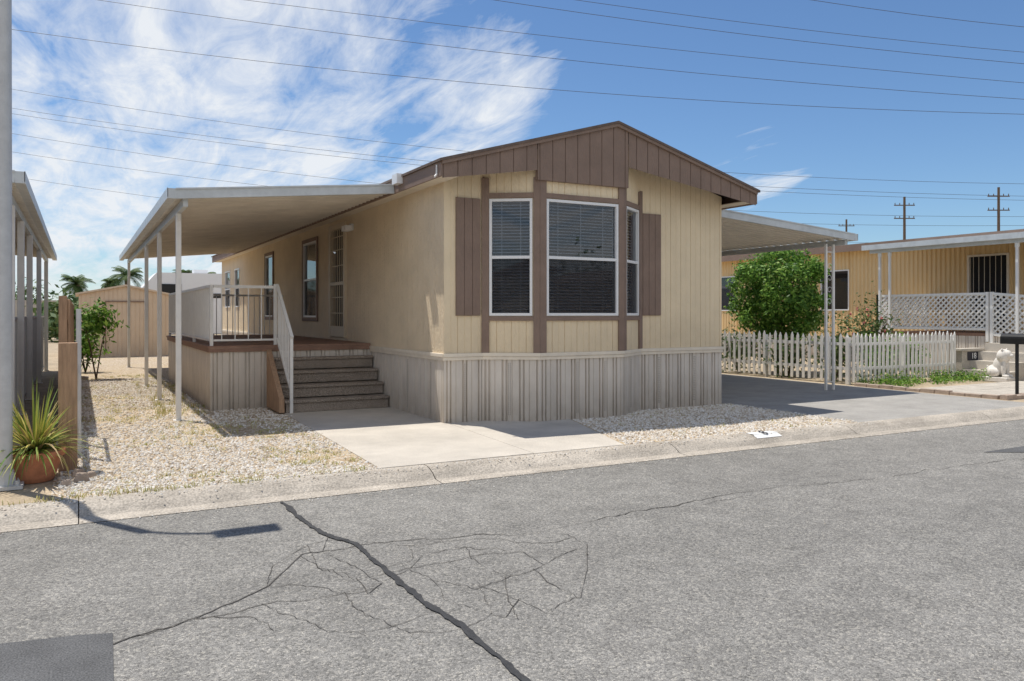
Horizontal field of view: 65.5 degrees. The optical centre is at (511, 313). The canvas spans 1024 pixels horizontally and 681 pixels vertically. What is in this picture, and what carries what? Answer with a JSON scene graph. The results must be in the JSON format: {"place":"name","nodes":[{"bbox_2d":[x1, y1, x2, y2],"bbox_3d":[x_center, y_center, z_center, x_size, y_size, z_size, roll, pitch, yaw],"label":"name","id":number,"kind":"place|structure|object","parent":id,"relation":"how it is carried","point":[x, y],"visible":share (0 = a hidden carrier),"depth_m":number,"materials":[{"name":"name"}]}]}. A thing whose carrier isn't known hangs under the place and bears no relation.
{"place":"outdoors","nodes":[
{"label":"outdoors","id":0,"kind":"place"},
{"bbox_2d":[75,284,169,356],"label":"garden shed","id":1,"kind":"structure","parent":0,"point":[115,297],"depth_m":28.02,"materials":[{"name":"wood"}]},
{"bbox_2d":[105,301,144,353],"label":"doors","id":2,"kind":"structure","parent":1,"relation":"in","point":[105,301],"depth_m":27.71,"materials":[{"name":"brown paint"}]},
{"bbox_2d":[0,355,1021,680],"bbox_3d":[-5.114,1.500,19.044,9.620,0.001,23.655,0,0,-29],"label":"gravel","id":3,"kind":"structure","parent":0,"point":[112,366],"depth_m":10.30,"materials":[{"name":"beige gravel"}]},
{"bbox_2d":[58,296,76,471],"bbox_3d":[-7.467,0.640,13.413,0.193,1.720,13.383,0,0,-29],"label":"wooden fence","id":4,"kind":"object","parent":3,"relation":"on","point":[67,371],"visible":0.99,"depth_m":7.57,"materials":[{"name":"brown wood"}]},
{"bbox_2d":[76,309,80,456],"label":"gate posts","id":5,"kind":"object","parent":3,"relation":"on","point":[78,326],"visible":0.82,"depth_m":8.32,"materials":[{"name":"metal"}]},
{"bbox_2d":[60,468,96,485],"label":"edging rocks","id":6,"kind":"object","parent":3,"relation":"on","point":[80,474],"visible":0.98,"depth_m":7.10,"materials":[{"name":"stone"}]},
{"bbox_2d":[74,318,111,371],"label":"trumpet shrub","id":7,"kind":"object","parent":3,"relation":"on","point":[85,349],"visible":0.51,"depth_m":20.24,"materials":[{"name":"green plant"}]},
{"bbox_2d":[74,297,129,378],"bbox_3d":[-9.576,0.557,18.130,1.223,1.892,1.198,0,0,26],"label":"trumpet shrub","id":8,"kind":"object","parent":3,"relation":"on","point":[91,321],"visible":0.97,"depth_m":18.09,"materials":[{"name":"green plant"}]},
{"bbox_2d":[119,184,393,420],"bbox_3d":[-6.371,-0.201,17.019,3.076,3.402,13.811,0,0,-29],"label":"porch awning","id":9,"kind":"object","parent":3,"relation":"on","point":[178,223],"visible":0.98,"depth_m":13.28,"materials":[{"name":"metal"}]},
{"bbox_2d":[166,284,370,410],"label":"porch deck","id":10,"kind":"structure","parent":3,"relation":"on","point":[223,372],"depth_m":12.91,"materials":[{"name":"beige wood"}]},
{"bbox_2d":[0,419,1023,680],"bbox_3d":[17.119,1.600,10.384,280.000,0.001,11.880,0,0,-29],"label":"street","id":11,"kind":"structure","parent":0,"point":[862,583],"depth_m":4.85,"materials":[{"name":"grey asphalt"}]},
{"bbox_2d":[15,277,78,342],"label":"distant trees","id":12,"kind":"object","parent":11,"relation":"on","point":[53,317],"visible":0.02,"depth_m":42.16,"materials":[{"name":"green plant"}]},
{"bbox_2d":[0,633,113,680],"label":"asphalt patch","id":13,"kind":"object","parent":11,"relation":"on","point":[86,657],"visible":1,"depth_m":3.67,"materials":[{"name":"grey asphalt"}]},
{"bbox_2d":[280,502,530,680],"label":"sealed crack","id":14,"kind":"object","parent":11,"relation":"on","point":[470,633],"visible":1,"depth_m":4.40,"materials":[{"name":"black asphalt"}]},
{"bbox_2d":[0,406,1023,532],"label":"kerb","id":15,"kind":"structure","parent":11,"relation":"on","point":[91,509],"depth_m":7.62,"materials":[{"name":"concrete"}]},
{"bbox_2d":[748,431,781,437],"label":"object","id":16,"kind":"object","parent":15,"relation":"on","point":[761,434],"visible":1,"depth_m":9.90,"materials":[{"name":"white paper"}]},
{"bbox_2d":[113,458,1023,643],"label":"asphalt cracks","id":17,"kind":"object","parent":11,"relation":"on","point":[198,617],"visible":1,"depth_m":4.75,"materials":[{"name":"black asphalt"}]},
{"bbox_2d":[987,446,1023,451],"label":"asphalt patch","id":18,"kind":"object","parent":11,"relation":"on","point":[1018,449],"visible":1,"depth_m":9.28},
{"bbox_2d":[0,334,1023,514],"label":"lot ground","id":19,"kind":"structure","parent":0,"point":[30,492],"depth_m":16.67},
{"bbox_2d":[0,0,23,490],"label":"street lamp","id":20,"kind":"object","parent":19,"relation":"on","point":[6,394],"visible":0.95,"depth_m":6.82,"materials":[{"name":"metal"}]},
{"bbox_2d":[15,315,43,408],"bbox_3d":[-8.980,0.750,14.809,0.040,1.400,13.400,0,0,-29],"label":"metal fence","id":21,"kind":"object","parent":19,"relation":"on","point":[34,346],"visible":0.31,"depth_m":15.96,"materials":[{"name":"grey metal"}]},
{"bbox_2d":[12,170,56,431],"bbox_3d":[-10.256,-0.156,14.535,3.085,3.312,14.661,0,0,-29],"label":"carport","id":22,"kind":"object","parent":19,"relation":"on","point":[31,238],"visible":0.81,"depth_m":12.51,"materials":[{"name":"metal"}]},
{"bbox_2d":[0,377,110,484],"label":"potted agave","id":23,"kind":"object","parent":19,"relation":"on","point":[37,458],"visible":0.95,"depth_m":7.05,"materials":[{"name":"plant"}]},
{"bbox_2d":[59,274,95,336],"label":"palm tree","id":24,"kind":"object","parent":19,"relation":"on","point":[78,284],"visible":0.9,"depth_m":47.71,"materials":[{"name":"green plant"}]},
{"bbox_2d":[101,278,117,288],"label":"palm tree","id":25,"kind":"object","parent":19,"relation":"on","point":[107,283],"visible":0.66,"depth_m":59.83,"materials":[{"name":"green plant"}]},
{"bbox_2d":[15,300,220,333],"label":"boundary wall","id":26,"kind":"structure","parent":19,"relation":"on","point":[34,305],"depth_m":53.19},
{"bbox_2d":[108,266,143,286],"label":"palm tree","id":27,"kind":"object","parent":19,"relation":"on","point":[123,278],"visible":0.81,"depth_m":54.85,"materials":[{"name":"green plant"}]},
{"bbox_2d":[141,270,221,334],"bbox_3d":[-14.775,-0.250,36.571,4.200,3.500,2.430,0,0,-29],"label":"parked trailer","id":28,"kind":"object","parent":19,"relation":"on","point":[196,278],"visible":0.12,"depth_m":35.59,"materials":[{"name":"white metal"}]},
{"bbox_2d":[172,269,191,272],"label":"palm tree","id":29,"kind":"object","parent":19,"relation":"on","point":[184,271],"visible":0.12,"depth_m":59.80,"materials":[{"name":"green plant"}]},
{"bbox_2d":[284,407,623,468],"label":"concrete walkway","id":30,"kind":"structure","parent":19,"relation":"on","point":[386,437],"depth_m":9.64,"materials":[{"name":"beige concrete"}]},
{"bbox_2d":[267,284,388,412],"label":"porch stairs","id":31,"kind":"structure","parent":30,"relation":"on","point":[278,391],"depth_m":12.50,"materials":[{"name":"brown wood"}]},
{"bbox_2d":[222,332,721,422],"bbox_3d":[-3.177,1.075,20.172,5.000,0.870,19.525,0,0,-29],"label":"skirting","id":32,"kind":"object","parent":19,"relation":"on","point":[536,390],"visible":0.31,"depth_m":11.40,"materials":[{"name":"metal"}]},
{"bbox_2d":[222,182,443,353],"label":"side wall","id":33,"kind":"structure","parent":32,"relation":"on","point":[395,273],"depth_m":13.20,"materials":[{"name":"beige paint"}]},
{"bbox_2d":[225,271,230,307],"bbox_3d":[-9.388,-0.800,26.427,0.112,1.200,1.000,0,0,-29],"label":"side window frame","id":34,"kind":"object","parent":33,"relation":"attached to","point":[227,289],"visible":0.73,"depth_m":26.30,"materials":[{"name":"white plastic"}]},
{"bbox_2d":[226,272,229,288],"bbox_3d":[-9.400,-0.800,26.420,0.001,1.128,0.928,0,0,-29],"label":"side window glass","id":35,"kind":"object","parent":34,"relation":"attached to","point":[228,278],"visible":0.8,"depth_m":26.44,"materials":[{"name":"glass"}]},
{"bbox_2d":[226,290,229,305],"bbox_3d":[-9.414,-0.508,26.413,0.001,0.544,0.928,0,0,-29],"label":"side window screen","id":36,"kind":"object","parent":34,"relation":"attached to","point":[227,291],"visible":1,"depth_m":26.35,"materials":[{"name":"grey"}]},
{"bbox_2d":[235,268,239,306],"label":"side window frame","id":37,"kind":"object","parent":33,"relation":"attached to","point":[239,283],"visible":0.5,"depth_m":24.47,"materials":[{"name":"white plastic"}]},
{"bbox_2d":[236,270,238,284],"bbox_3d":[-8.540,-0.800,24.839,0.001,1.128,0.728,0,0,-29],"label":"side window glass","id":38,"kind":"object","parent":37,"relation":"attached to","point":[237,277],"visible":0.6,"depth_m":24.95,"materials":[{"name":"glass"}]},
{"bbox_2d":[236,288,238,305],"bbox_3d":[-8.554,-0.508,24.831,0.001,0.544,0.728,0,0,-29],"label":"side window screen","id":39,"kind":"object","parent":37,"relation":"attached to","point":[237,291],"visible":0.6,"depth_m":24.86,"materials":[{"name":"grey"}]},
{"bbox_2d":[265,255,271,316],"bbox_3d":[-6.257,-0.710,20.673,0.112,1.580,0.900,0,0,-29],"label":"side window frame","id":40,"kind":"object","parent":33,"relation":"attached to","point":[267,270],"visible":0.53,"depth_m":21.02,"materials":[{"name":"white plastic"}]},
{"bbox_2d":[266,288,271,314],"bbox_3d":[-6.284,-0.323,20.659,0.001,0.734,0.828,0,0,-29],"label":"side window screen","id":41,"kind":"object","parent":40,"relation":"attached to","point":[268,291],"visible":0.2,"depth_m":20.80,"materials":[{"name":"grey"}]},
{"bbox_2d":[270,258,271,284],"bbox_3d":[-6.114,-0.710,20.752,0.205,1.620,0.940,0,0,-29],"label":"side window interior","id":42,"kind":"object","parent":40,"relation":"attached to","point":[270,271],"depth_m":21.11,"materials":[{"name":"glass"}]},
{"bbox_2d":[303,240,315,316],"bbox_3d":[-4.274,-0.720,17.028,0.112,1.600,1.100,0,0,-29],"label":"side window frame","id":43,"kind":"object","parent":33,"relation":"attached to","point":[306,262],"visible":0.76,"depth_m":17.46,"materials":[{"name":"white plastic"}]},
{"bbox_2d":[305,280,315,315],"bbox_3d":[-4.300,-0.328,17.014,0.001,0.744,1.028,0,0,-29],"label":"side window screen","id":44,"kind":"object","parent":43,"relation":"attached to","point":[310,298],"visible":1,"depth_m":17.03,"materials":[{"name":"grey"}]},
{"bbox_2d":[309,244,315,278],"bbox_3d":[-4.130,-0.720,17.106,0.205,1.640,1.140,0,0,-29],"label":"side window interior","id":45,"kind":"object","parent":43,"relation":"attached to","point":[312,261],"depth_m":17.58,"materials":[{"name":"blue glass"}]},
{"bbox_2d":[328,221,346,337],"bbox_3d":[-3.309,-0.625,15.162,0.080,2.150,1.060,0,0,-29],"label":"security door","id":46,"kind":"structure","parent":33,"relation":"attached to","point":[337,330],"depth_m":15.16,"materials":[{"name":"metal"}]},
{"bbox_2d":[335,230,342,325],"bbox_3d":[-3.225,-0.605,15.208,0.030,2.110,0.960,0,0,-29],"label":"door slab","id":47,"kind":"structure","parent":33,"relation":"attached to","point":[338,278],"depth_m":15.42,"materials":[{"name":"brown wood"}]},
{"bbox_2d":[341,223,353,231],"bbox_3d":[-2.949,-1.550,14.334,0.180,0.140,0.240,0,0,-29],"label":"floodlight","id":48,"kind":"object","parent":33,"relation":"attached to","point":[347,228],"visible":1,"depth_m":14.24,"materials":[{"name":"white plastic"}]},
{"bbox_2d":[222,329,723,360],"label":"skirting trim","id":49,"kind":"structure","parent":32,"relation":"attached to","point":[509,356],"depth_m":11.41,"materials":[{"name":"beige wood"}]},
{"bbox_2d":[334,144,721,356],"bbox_3d":[-3.177,-0.567,20.172,5.000,4.133,19.525,0,0,-29],"label":"front siding","id":50,"kind":"object","parent":19,"relation":"on","point":[691,267],"visible":0.29,"depth_m":12.47,"materials":[{"name":"beige wood"}]},
{"bbox_2d":[264,177,642,352],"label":"window trim","id":51,"kind":"structure","parent":50,"relation":"attached to","point":[539,195],"depth_m":11.04,"materials":[{"name":"brown paint"}]},
{"bbox_2d":[489,198,531,315],"bbox_3d":[-0.012,-0.780,11.068,0.599,1.620,0.112,0,0,6],"label":"bay window side frame","id":52,"kind":"object","parent":51,"relation":"attached to","point":[491,256],"visible":1,"depth_m":11.03,"materials":[{"name":"white plastic"}]},
{"bbox_2d":[492,259,529,312],"bbox_3d":[-0.015,-0.383,11.038,0.435,0.754,0.297,0,0,-29],"label":"bay window side screen","id":53,"kind":"object","parent":52,"relation":"attached to","point":[510,285],"visible":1,"depth_m":11.04,"materials":[{"name":"grey"}]},
{"bbox_2d":[493,202,529,254],"bbox_3d":[0.004,-0.780,11.231,0.639,1.660,0.205,0,0,6],"label":"bay window side interior","id":54,"kind":"object","parent":52,"relation":"attached to","point":[511,222],"visible":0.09,"depth_m":11.31,"materials":[{"name":"grey"}]},
{"bbox_2d":[493,202,529,255],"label":"bay window side blinds","id":55,"kind":"object","parent":52,"relation":"attached to","point":[520,230],"visible":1,"depth_m":11.10,"materials":[{"name":"grey plastic"}]},
{"bbox_2d":[547,199,617,315],"bbox_3d":[0.989,-0.780,11.364,1.220,1.620,0.112,0,0,-29],"label":"bay window center frame","id":56,"kind":"object","parent":51,"relation":"attached to","point":[615,233],"visible":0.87,"depth_m":11.41,"materials":[{"name":"white plastic"}]},
{"bbox_2d":[549,203,611,257],"bbox_3d":[0.911,-0.780,11.507,1.260,1.660,0.205,0,0,-29],"label":"bay window center interior","id":57,"kind":"object","parent":56,"relation":"attached to","point":[574,224],"depth_m":11.63,"materials":[{"name":"grey plastic"}]},
{"bbox_2d":[549,203,612,257],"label":"bay window center blinds","id":58,"kind":"object","parent":56,"relation":"attached to","point":[602,233],"visible":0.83,"depth_m":11.40,"materials":[{"name":"grey plastic"}]},
{"bbox_2d":[549,259,614,312],"bbox_3d":[1.004,-0.383,11.337,1.148,0.754,0.001,0,0,-29],"label":"bay window center screen","id":59,"kind":"object","parent":56,"relation":"attached to","point":[581,286],"visible":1,"depth_m":11.33,"materials":[{"name":"grey"}]},
{"bbox_2d":[627,206,638,315],"bbox_3d":[1.773,-0.780,12.039,0.112,1.620,0.599,0,0,27],"label":"bay window side frame","id":60,"kind":"object","parent":51,"relation":"attached to","point":[635,236],"visible":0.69,"depth_m":12.26,"materials":[{"name":"white plastic"}]},
{"bbox_2d":[606,207,630,259],"bbox_3d":[1.627,-0.780,12.114,0.205,1.660,0.639,0,0,27],"label":"bay window side interior","id":61,"kind":"object","parent":60,"relation":"attached to","point":[629,229],"depth_m":12.35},
{"bbox_2d":[627,211,632,258],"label":"bay window side blinds","id":62,"kind":"object","parent":60,"relation":"attached to","point":[629,237],"visible":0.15,"depth_m":12.18,"materials":[{"name":"grey plastic"}]},
{"bbox_2d":[627,263,636,312],"bbox_3d":[1.799,-0.383,12.025,0.435,0.754,0.297,0,0,-29],"label":"bay window side screen","id":63,"kind":"object","parent":60,"relation":"attached to","point":[631,287],"visible":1,"depth_m":12.04,"materials":[{"name":"grey"}]},
{"bbox_2d":[212,123,757,262],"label":"fascia","id":64,"kind":"structure","parent":50,"relation":"attached to","point":[420,176],"depth_m":11.49,"materials":[{"name":"brown paint"}]},
{"bbox_2d":[392,165,436,184],"bbox_3d":[-1.341,-1.876,10.888,0.092,0.248,1.490,0,0,-29],"label":"junction box","id":65,"kind":"object","parent":64,"relation":"attached to","point":[397,178],"visible":1,"depth_m":11.37,"materials":[{"name":"white plastic"}]},
{"bbox_2d":[216,176,748,261],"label":"eave soffit","id":66,"kind":"structure","parent":64,"relation":"attached to","point":[433,182],"depth_m":13.41,"materials":[{"name":"beige metal"}]},
{"bbox_2d":[211,121,759,256],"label":"roof","id":67,"kind":"structure","parent":64,"relation":"attached to","point":[564,133],"depth_m":11.30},
{"bbox_2d":[442,127,755,204],"bbox_3d":[1.505,-2.240,11.566,5.500,0.990,0.060,0,0,-29],"label":"gable siding","id":68,"kind":"object","parent":64,"relation":"attached to","point":[598,158],"visible":1,"depth_m":11.38,"materials":[{"name":"brown paint"}]},
{"bbox_2d":[456,197,660,315],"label":"shutters","id":69,"kind":"object","parent":50,"relation":"attached to","point":[467,256],"visible":1,"depth_m":10.99,"materials":[{"name":"brown paint"}]},
{"bbox_2d":[722,315,762,372],"bbox_3d":[5.909,0.859,20.458,1.843,1.812,1.972,0,0,-29],"label":"garden shrub","id":70,"kind":"object","parent":19,"relation":"on","point":[736,333],"visible":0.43,"depth_m":20.27,"materials":[{"name":"green plant"}]},
{"bbox_2d":[723,249,831,372],"bbox_3d":[6.723,-0.147,20.070,2.697,3.300,2.525,0,0,-29],"label":"privet bush","id":71,"kind":"object","parent":19,"relation":"on","point":[772,286],"visible":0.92,"depth_m":19.54,"materials":[{"name":"green plant"}]},
{"bbox_2d":[759,327,817,377],"bbox_3d":[6.563,1.026,18.910,1.322,1.451,1.267,0,0,-29],"label":"garden shrub","id":72,"kind":"object","parent":19,"relation":"on","point":[789,353],"visible":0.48,"depth_m":18.76,"materials":[{"name":"green plant"}]},
{"bbox_2d":[722,333,877,360],"bbox_3d":[9.817,1.125,26.972,0.028,0.750,30.000,0,0,-29],"label":"skirting","id":73,"kind":"object","parent":19,"relation":"on","point":[806,345],"visible":0.04,"depth_m":26.97,"materials":[{"name":"metal"}]},
{"bbox_2d":[722,242,1023,336],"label":"walls","id":74,"kind":"structure","parent":73,"relation":"on","point":[936,271],"depth_m":23.58,"materials":[{"name":"yellow metal"}]},
{"bbox_2d":[820,269,848,309],"bbox_3d":[10.480,-0.750,25.795,0.112,1.300,1.100,0,0,-29],"label":"side window frame","id":75,"kind":"object","parent":74,"relation":"attached to","point":[822,287],"visible":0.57,"depth_m":25.63,"materials":[{"name":"white plastic"}]},
{"bbox_2d":[827,271,847,308],"bbox_3d":[10.624,-0.750,25.873,0.205,1.340,1.140,0,0,-29],"label":"side window interior","id":76,"kind":"object","parent":75,"relation":"attached to","point":[841,289],"visible":0.37,"depth_m":25.96,"materials":[{"name":"black glass"}]},
{"bbox_2d":[722,229,1023,261],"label":"roof fascia","id":77,"kind":"structure","parent":74,"relation":"attached to","point":[846,248],"depth_m":24.79,"materials":[{"name":"white metal"}]},
{"bbox_2d":[967,253,1009,330],"bbox_3d":[12.820,-0.575,21.433,0.090,2.050,1.120,0,0,-29],"label":"door frame","id":78,"kind":"object","parent":74,"relation":"attached to","point":[1007,272],"visible":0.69,"depth_m":21.30,"materials":[{"name":"metal"}]},
{"bbox_2d":[971,255,1005,329],"bbox_3d":[12.882,-0.550,21.467,0.050,2.000,1.000,0,0,-29],"label":"door","id":79,"kind":"structure","parent":78,"relation":"in","point":[979,274],"depth_m":21.48,"materials":[{"name":"black metal"}]},
{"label":"side window frame","id":80,"kind":"object","parent":74,"relation":"attached to","visible":0},
{"bbox_2d":[722,277,735,309],"bbox_3d":[8.186,-0.750,30.353,0.205,1.340,1.540,0,0,-29],"label":"side window interior","id":81,"kind":"object","parent":80,"relation":"attached to","point":[725,298],"visible":0.07,"depth_m":30.48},
{"bbox_2d":[800,310,868,381],"bbox_3d":[7.307,0.818,17.902,1.423,1.796,1.505,0,0,31],"label":"garden shrub","id":82,"kind":"object","parent":19,"relation":"on","point":[837,349],"visible":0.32,"depth_m":17.81,"materials":[{"name":"green plant"}]},
{"bbox_2d":[722,330,955,384],"bbox_3d":[7.721,0.946,19.497,3.680,1.107,4.408,0,0,-29],"label":"picket fence","id":83,"kind":"object","parent":19,"relation":"on","point":[855,344],"visible":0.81,"depth_m":17.84,"materials":[{"name":"white paint"}]},
{"bbox_2d":[838,219,854,231],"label":"utility pole","id":84,"kind":"object","parent":19,"relation":"on","point":[846,225],"visible":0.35,"depth_m":109.95,"materials":[{"name":"brown wood"}]},
{"bbox_2d":[851,332,898,379],"bbox_3d":[8.268,1.021,18.017,0.984,1.245,1.039,0,0,4],"label":"garden shrub","id":85,"kind":"object","parent":19,"relation":"on","point":[877,357],"visible":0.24,"depth_m":17.94,"materials":[{"name":"green plant"}]},
{"bbox_2d":[844,281,906,373],"bbox_3d":[8.618,0.370,18.988,1.423,2.330,1.429,0,0,10],"label":"rose bush","id":86,"kind":"object","parent":19,"relation":"on","point":[874,328],"visible":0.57,"depth_m":18.87,"materials":[{"name":"green plant"}]},
{"bbox_2d":[894,197,914,239],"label":"utility pole","id":87,"kind":"object","parent":19,"relation":"on","point":[904,205],"visible":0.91,"depth_m":84.95,"materials":[{"name":"brown wood"}]},
{"bbox_2d":[884,331,934,376],"bbox_3d":[9.578,0.978,19.312,1.365,1.114,1.542,0,0,-29],"label":"garden shrub","id":88,"kind":"object","parent":19,"relation":"on","point":[910,353],"visible":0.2,"depth_m":19.09,"materials":[{"name":"green plant"}]},
{"bbox_2d":[851,366,990,386],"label":"ground cover plants","id":89,"kind":"object","parent":19,"relation":"on","point":[946,377],"visible":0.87,"depth_m":17.15,"materials":[{"name":"green plant"}]},
{"bbox_2d":[854,383,1023,399],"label":"brick edging","id":90,"kind":"object","parent":19,"relation":"on","point":[987,396],"visible":0.81,"depth_m":14.82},
{"bbox_2d":[861,232,1023,349],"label":"porch awning","id":91,"kind":"object","parent":19,"relation":"on","point":[1017,238],"visible":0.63,"depth_m":19.83,"materials":[{"name":"metal"}]},
{"bbox_2d":[876,292,1023,380],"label":"lattice porch","id":92,"kind":"object","parent":19,"relation":"on","point":[988,339],"visible":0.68,"depth_m":19.74,"materials":[{"name":"wood"}]},
{"bbox_2d":[956,348,984,375],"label":"house number block","id":93,"kind":"structure","parent":19,"relation":"on","point":[964,356],"depth_m":18.67,"materials":[{"name":"beige concrete"}]},
{"bbox_2d":[919,381,1023,394],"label":"paver path","id":94,"kind":"structure","parent":19,"relation":"on","point":[997,388],"depth_m":15.60,"materials":[{"name":"beige concrete"}]},
{"bbox_2d":[981,348,1014,381],"bbox_3d":[10.787,1.134,17.629,0.440,0.733,0.616,0,0,-29],"label":"lion statue","id":95,"kind":"object","parent":19,"relation":"on","point":[998,370],"visible":1,"depth_m":17.50,"materials":[{"name":"stone"}]},
{"bbox_2d":[987,187,1009,230],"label":"utility pole","id":96,"kind":"object","parent":19,"relation":"on","point":[998,196],"visible":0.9,"depth_m":79.95,"materials":[{"name":"brown wood"}]},
{"bbox_2d":[1000,333,1023,393],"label":"mailbox","id":97,"kind":"object","parent":19,"relation":"on","point":[1012,338],"visible":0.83,"depth_m":14.33,"materials":[{"name":"black metal"}]},
{"bbox_2d":[12,0,1023,225],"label":"power lines","id":98,"kind":"object","parent":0,"point":[587,92],"visible":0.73,"depth_m":63.98,"materials":[{"name":"metal"}]},
{"bbox_2d":[12,0,1023,299],"label":"sky","id":99,"kind":"structure","parent":0,"point":[88,229],"materials":[{"name":"blue"}]},
{"bbox_2d":[430,356,694,414],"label":"skirting vents","id":100,"kind":"object","parent":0,"point":[576,384],"visible":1,"depth_m":11.30,"materials":[{"name":"grey metal"}]},
{"bbox_2d":[722,374,1023,421],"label":"driveway","id":101,"kind":"structure","parent":0,"point":[859,404],"depth_m":13.72,"materials":[{"name":"concrete"}]},
{"bbox_2d":[722,209,857,389],"bbox_3d":[1.764,-0.181,20.563,4.045,3.362,13.561,0,0,-29],"label":"carport","id":102,"kind":"object","parent":101,"relation":"on","point":[744,233],"visible":0.38,"depth_m":15.64,"materials":[{"name":"metal"}]},
{"bbox_2d":[936,297,964,331],"bbox_3d":[11.764,0.015,21.366,0.490,0.930,0.490,0,0,-29],"label":"porch chair","id":103,"kind":"object","parent":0,"point":[943,305],"visible":0.34,"depth_m":21.45,"materials":[{"name":"white wood"}]}
]}

